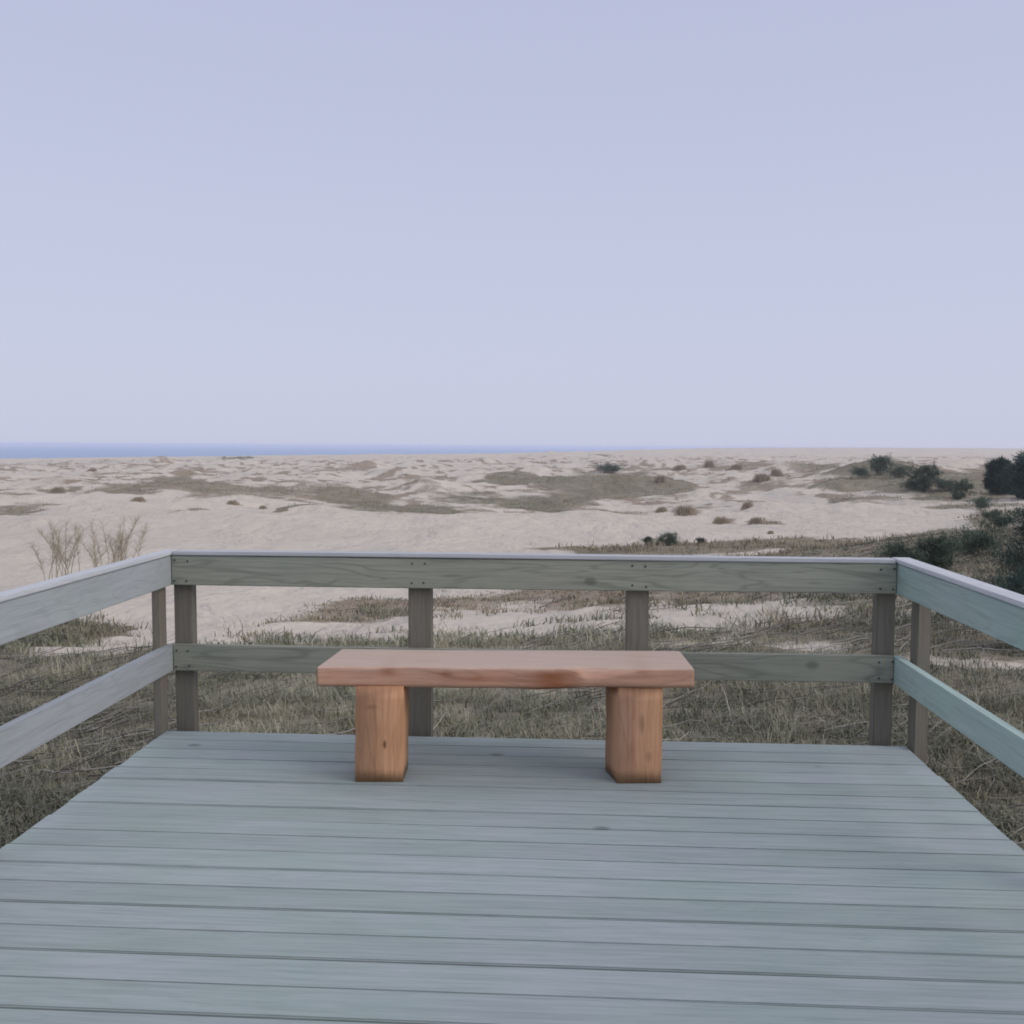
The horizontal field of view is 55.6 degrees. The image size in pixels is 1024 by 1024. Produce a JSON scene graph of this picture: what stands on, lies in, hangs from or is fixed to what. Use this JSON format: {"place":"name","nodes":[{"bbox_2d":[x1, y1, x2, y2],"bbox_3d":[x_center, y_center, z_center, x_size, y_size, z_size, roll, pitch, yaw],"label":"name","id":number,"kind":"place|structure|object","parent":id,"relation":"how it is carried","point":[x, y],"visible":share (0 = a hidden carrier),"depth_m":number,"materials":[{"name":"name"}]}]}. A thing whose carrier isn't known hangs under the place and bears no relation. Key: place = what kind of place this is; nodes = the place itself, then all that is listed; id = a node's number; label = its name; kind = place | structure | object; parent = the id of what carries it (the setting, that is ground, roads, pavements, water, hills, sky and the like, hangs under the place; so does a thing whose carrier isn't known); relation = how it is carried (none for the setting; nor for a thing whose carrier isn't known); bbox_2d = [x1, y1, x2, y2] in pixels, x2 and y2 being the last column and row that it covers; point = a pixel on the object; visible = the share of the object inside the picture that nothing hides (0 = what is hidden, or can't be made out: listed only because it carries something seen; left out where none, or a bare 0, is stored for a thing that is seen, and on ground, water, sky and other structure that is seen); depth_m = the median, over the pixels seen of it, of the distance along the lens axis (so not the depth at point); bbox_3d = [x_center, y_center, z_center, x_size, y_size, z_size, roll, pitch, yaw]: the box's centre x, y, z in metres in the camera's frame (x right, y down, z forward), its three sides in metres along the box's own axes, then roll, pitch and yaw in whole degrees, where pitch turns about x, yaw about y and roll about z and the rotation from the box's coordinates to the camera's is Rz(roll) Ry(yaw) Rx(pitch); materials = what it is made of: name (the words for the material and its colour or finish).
{"place":"outdoors","nodes":[
{"label":"outdoors","id":0,"kind":"place"},
{"bbox_2d":[0,445,695,458],"bbox_3d":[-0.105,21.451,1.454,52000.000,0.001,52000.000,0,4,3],"label":"sea","id":1,"kind":"structure","parent":0,"point":[46,451],"depth_m":3968.59,"materials":[{"name":"liquid"}]},
{"bbox_2d":[0,447,1023,846],"bbox_3d":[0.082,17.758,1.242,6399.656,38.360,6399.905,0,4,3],"label":"ground","id":2,"kind":"structure","parent":0,"point":[810,509],"depth_m":87.31,"materials":[{"name":"beige sand"}]},
{"bbox_2d":[50,486,68,492],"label":"grass tussock","id":3,"kind":"object","parent":2,"relation":"on","point":[58,489],"depth_m":177.21,"materials":[{"name":"brown plant"}]},
{"bbox_2d":[22,516,117,579],"bbox_3d":[-16.075,1.463,35.426,1.918,3.017,2.995,3,5,38],"label":"bare shrub","id":4,"kind":"object","parent":2,"relation":"on","point":[54,546],"visible":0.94,"depth_m":35.07,"materials":[{"name":"beige plant"}]},
{"bbox_2d":[75,514,152,566],"bbox_3d":[-14.004,1.437,34.282,2.636,2.940,2.362,-2,5,-34],"label":"bare shrub","id":5,"kind":"object","parent":2,"relation":"on","point":[119,547],"visible":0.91,"depth_m":34.24,"materials":[{"name":"beige plant"}]},
{"bbox_2d":[130,496,145,501],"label":"grass tussock","id":6,"kind":"object","parent":2,"relation":"on","point":[140,499],"depth_m":123.21,"materials":[{"name":"brown plant"}]},
{"bbox_2d":[226,499,242,505],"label":"grass tussock","id":7,"kind":"object","parent":2,"relation":"on","point":[235,502],"depth_m":133.97,"materials":[{"name":"brown plant"}]},
{"bbox_2d":[0,731,1023,1023],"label":"viewing deck","id":8,"kind":"structure","parent":2,"relation":"on","point":[182,877],"depth_m":3.28,"materials":[{"name":"grey wood"}]},
{"bbox_2d":[316,649,693,782],"bbox_3d":[-0.029,0.936,4.493,1.673,0.520,0.398,0,4,0],"label":"wooden bench","id":9,"kind":"object","parent":8,"relation":"on","point":[382,681],"visible":1,"depth_m":4.32,"materials":[{"name":"brown wood"}]},
{"bbox_2d":[0,549,1023,777],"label":"timber railing","id":10,"kind":"object","parent":8,"relation":"attached to","point":[926,589],"visible":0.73,"depth_m":4.89,"materials":[{"name":"grey wood"}]},
{"bbox_2d":[0,528,1023,655],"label":"dry grass","id":11,"kind":"object","parent":2,"relation":"on","point":[396,611],"visible":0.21,"depth_m":21.23,"materials":[{"name":"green plant"}]},
{"bbox_2d":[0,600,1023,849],"bbox_3d":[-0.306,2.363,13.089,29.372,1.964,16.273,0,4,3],"label":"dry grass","id":12,"kind":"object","parent":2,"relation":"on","point":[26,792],"visible":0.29,"depth_m":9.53,"materials":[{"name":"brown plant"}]},
{"bbox_2d":[2,454,1023,555],"bbox_3d":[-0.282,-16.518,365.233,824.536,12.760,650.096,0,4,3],"label":"marram grass","id":13,"kind":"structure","parent":2,"relation":"on","point":[636,548],"depth_m":90.59,"materials":[{"name":"plant"}]},
{"bbox_2d":[594,461,625,472],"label":"shrub","id":14,"kind":"object","parent":2,"relation":"on","point":[606,467],"visible":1,"depth_m":292.67,"materials":[{"name":"green plant"}]},
{"bbox_2d":[642,536,652,542],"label":"shrub","id":15,"kind":"object","parent":2,"relation":"on","point":[646,539],"visible":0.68,"depth_m":61.97,"materials":[{"name":"green plant"}]},
{"bbox_2d":[654,474,666,482],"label":"grass tussock","id":16,"kind":"object","parent":2,"relation":"on","point":[660,478],"depth_m":230.90,"materials":[{"name":"brown plant"}]},
{"bbox_2d":[654,506,667,512],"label":"grass tussock","id":17,"kind":"object","parent":2,"relation":"on","point":[662,509],"depth_m":106.50,"materials":[{"name":"beige plant"}]},
{"bbox_2d":[655,531,680,545],"bbox_3d":[9.440,1.609,58.077,1.531,1.061,1.874,3,5,39],"label":"shrub","id":18,"kind":"object","parent":2,"relation":"on","point":[671,537],"visible":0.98,"depth_m":57.99,"materials":[{"name":"green plant"}]},
{"bbox_2d":[672,464,686,470],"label":"grass tussock","id":19,"kind":"object","parent":2,"relation":"on","point":[679,467],"depth_m":326.59,"materials":[{"name":"brown plant"}]},
{"bbox_2d":[671,504,700,515],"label":"grass tussock","id":20,"kind":"object","parent":2,"relation":"on","point":[681,510],"depth_m":97.61,"materials":[{"name":"beige plant"}]},
{"bbox_2d":[695,537,707,543],"bbox_3d":[11.765,1.820,60.092,0.802,0.654,0.930,-1,4,-23],"label":"shrub","id":21,"kind":"object","parent":2,"relation":"on","point":[698,539],"visible":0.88,"depth_m":60.07,"materials":[{"name":"green plant"}]},
{"bbox_2d":[703,459,717,467],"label":"grass tussock","id":22,"kind":"object","parent":2,"relation":"on","point":[710,464],"depth_m":373.03,"materials":[{"name":"brown plant"}]},
{"bbox_2d":[712,516,730,524],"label":"grass tussock","id":23,"kind":"object","parent":2,"relation":"on","point":[722,519],"depth_m":86.13,"materials":[{"name":"beige plant"}]},
{"bbox_2d":[728,462,742,469],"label":"grass tussock","id":24,"kind":"object","parent":2,"relation":"on","point":[736,466],"depth_m":341.94,"materials":[{"name":"brown plant"}]},
{"bbox_2d":[740,501,753,509],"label":"grass tussock","id":25,"kind":"object","parent":2,"relation":"on","point":[747,504],"depth_m":122.19,"materials":[{"name":"brown plant"}]},
{"bbox_2d":[745,517,764,524],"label":"grass tussock","id":26,"kind":"object","parent":2,"relation":"on","point":[757,520],"depth_m":84.49,"materials":[{"name":"beige plant"}]},
{"bbox_2d":[752,472,772,481],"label":"grass tussock","id":27,"kind":"object","parent":2,"relation":"on","point":[759,477],"depth_m":202.16,"materials":[{"name":"brown plant"}]},
{"bbox_2d":[770,467,784,476],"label":"grass tussock","id":28,"kind":"object","parent":2,"relation":"on","point":[776,472],"depth_m":262.64,"materials":[{"name":"brown plant"}]},
{"bbox_2d":[848,465,872,477],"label":"shrub","id":29,"kind":"object","parent":2,"relation":"on","point":[858,471],"visible":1,"depth_m":184.18,"materials":[{"name":"green plant"}]},
{"bbox_2d":[867,453,896,474],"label":"shrub","id":30,"kind":"object","parent":2,"relation":"on","point":[878,463],"visible":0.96,"depth_m":196.41,"materials":[{"name":"green plant"}]},
{"bbox_2d":[881,461,913,477],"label":"shrub","id":31,"kind":"object","parent":2,"relation":"on","point":[895,473],"visible":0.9,"depth_m":185.47,"materials":[{"name":"green plant"}]},
{"bbox_2d":[868,534,929,557],"bbox_3d":[10.674,1.026,26.655,1.494,0.830,1.619,3,5,34],"label":"shrub","id":32,"kind":"object","parent":2,"relation":"on","point":[897,550],"visible":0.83,"depth_m":26.50,"materials":[{"name":"green plant"}]},
{"bbox_2d":[898,478,919,489],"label":"shrub","id":33,"kind":"object","parent":2,"relation":"on","point":[907,485],"visible":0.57,"depth_m":145.92,"materials":[{"name":"green plant"}]},
{"bbox_2d":[899,463,944,490],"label":"shrub","id":34,"kind":"object","parent":2,"relation":"on","point":[927,473],"visible":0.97,"depth_m":143.02,"materials":[{"name":"green plant"}]},
{"bbox_2d":[906,531,968,569],"bbox_3d":[10.152,0.978,23.308,1.438,1.144,1.209,4,5,40],"label":"shrub","id":35,"kind":"object","parent":2,"relation":"on","point":[941,548],"visible":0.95,"depth_m":23.25,"materials":[{"name":"green plant"}]},
{"bbox_2d":[926,475,960,490],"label":"shrub","id":36,"kind":"object","parent":2,"relation":"on","point":[940,483],"visible":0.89,"depth_m":141.57,"materials":[{"name":"green plant"}]},
{"bbox_2d":[946,479,977,498],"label":"shrub","id":37,"kind":"object","parent":2,"relation":"on","point":[963,486],"visible":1,"depth_m":127.38,"materials":[{"name":"green plant"}]},
{"bbox_2d":[941,522,1009,555],"bbox_3d":[12.588,0.745,26.031,2.017,0.991,1.880,4,5,42],"label":"shrub","id":38,"kind":"object","parent":2,"relation":"on","point":[980,541],"visible":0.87,"depth_m":25.81,"materials":[{"name":"green plant"}]},
{"bbox_2d":[965,493,998,508],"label":"shrub","id":39,"kind":"object","parent":2,"relation":"on","point":[982,502],"visible":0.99,"depth_m":96.61,"materials":[{"name":"green plant"}]},
{"bbox_2d":[970,506,1016,527],"bbox_3d":[27.299,0.339,54.959,2.349,1.498,2.581,-3,5,-42],"label":"shrub","id":40,"kind":"object","parent":2,"relation":"on","point":[992,517],"visible":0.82,"depth_m":54.94,"materials":[{"name":"green plant"}]},
{"bbox_2d":[967,498,1023,591],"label":"bush","id":41,"kind":"object","parent":2,"relation":"on","point":[1010,560],"visible":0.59,"depth_m":16.28,"materials":[{"name":"green plant"}]},
{"bbox_2d":[981,455,1015,493],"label":"pine tree","id":42,"kind":"object","parent":2,"relation":"on","point":[991,468],"visible":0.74,"depth_m":136.66,"materials":[{"name":"green plant"}]},
{"bbox_2d":[986,564,1023,654],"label":"bush","id":43,"kind":"object","parent":2,"relation":"on","point":[1015,583],"visible":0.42,"depth_m":13.74,"materials":[{"name":"green plant"}]},
{"bbox_2d":[994,449,1023,498],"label":"pine tree","id":44,"kind":"object","parent":2,"relation":"on","point":[1015,485],"visible":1,"depth_m":117.27,"materials":[{"name":"green plant"}]},
{"bbox_2d":[0,525,1023,849],"bbox_3d":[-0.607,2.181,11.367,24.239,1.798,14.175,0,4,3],"label":"grass","id":45,"kind":"structure","parent":0,"point":[561,736],"depth_m":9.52,"materials":[{"name":"plant"}]},
{"bbox_2d":[0,0,1023,447],"label":"sky","id":46,"kind":"structure","parent":0,"point":[399,223],"materials":[{"name":"blue"}]}
]}

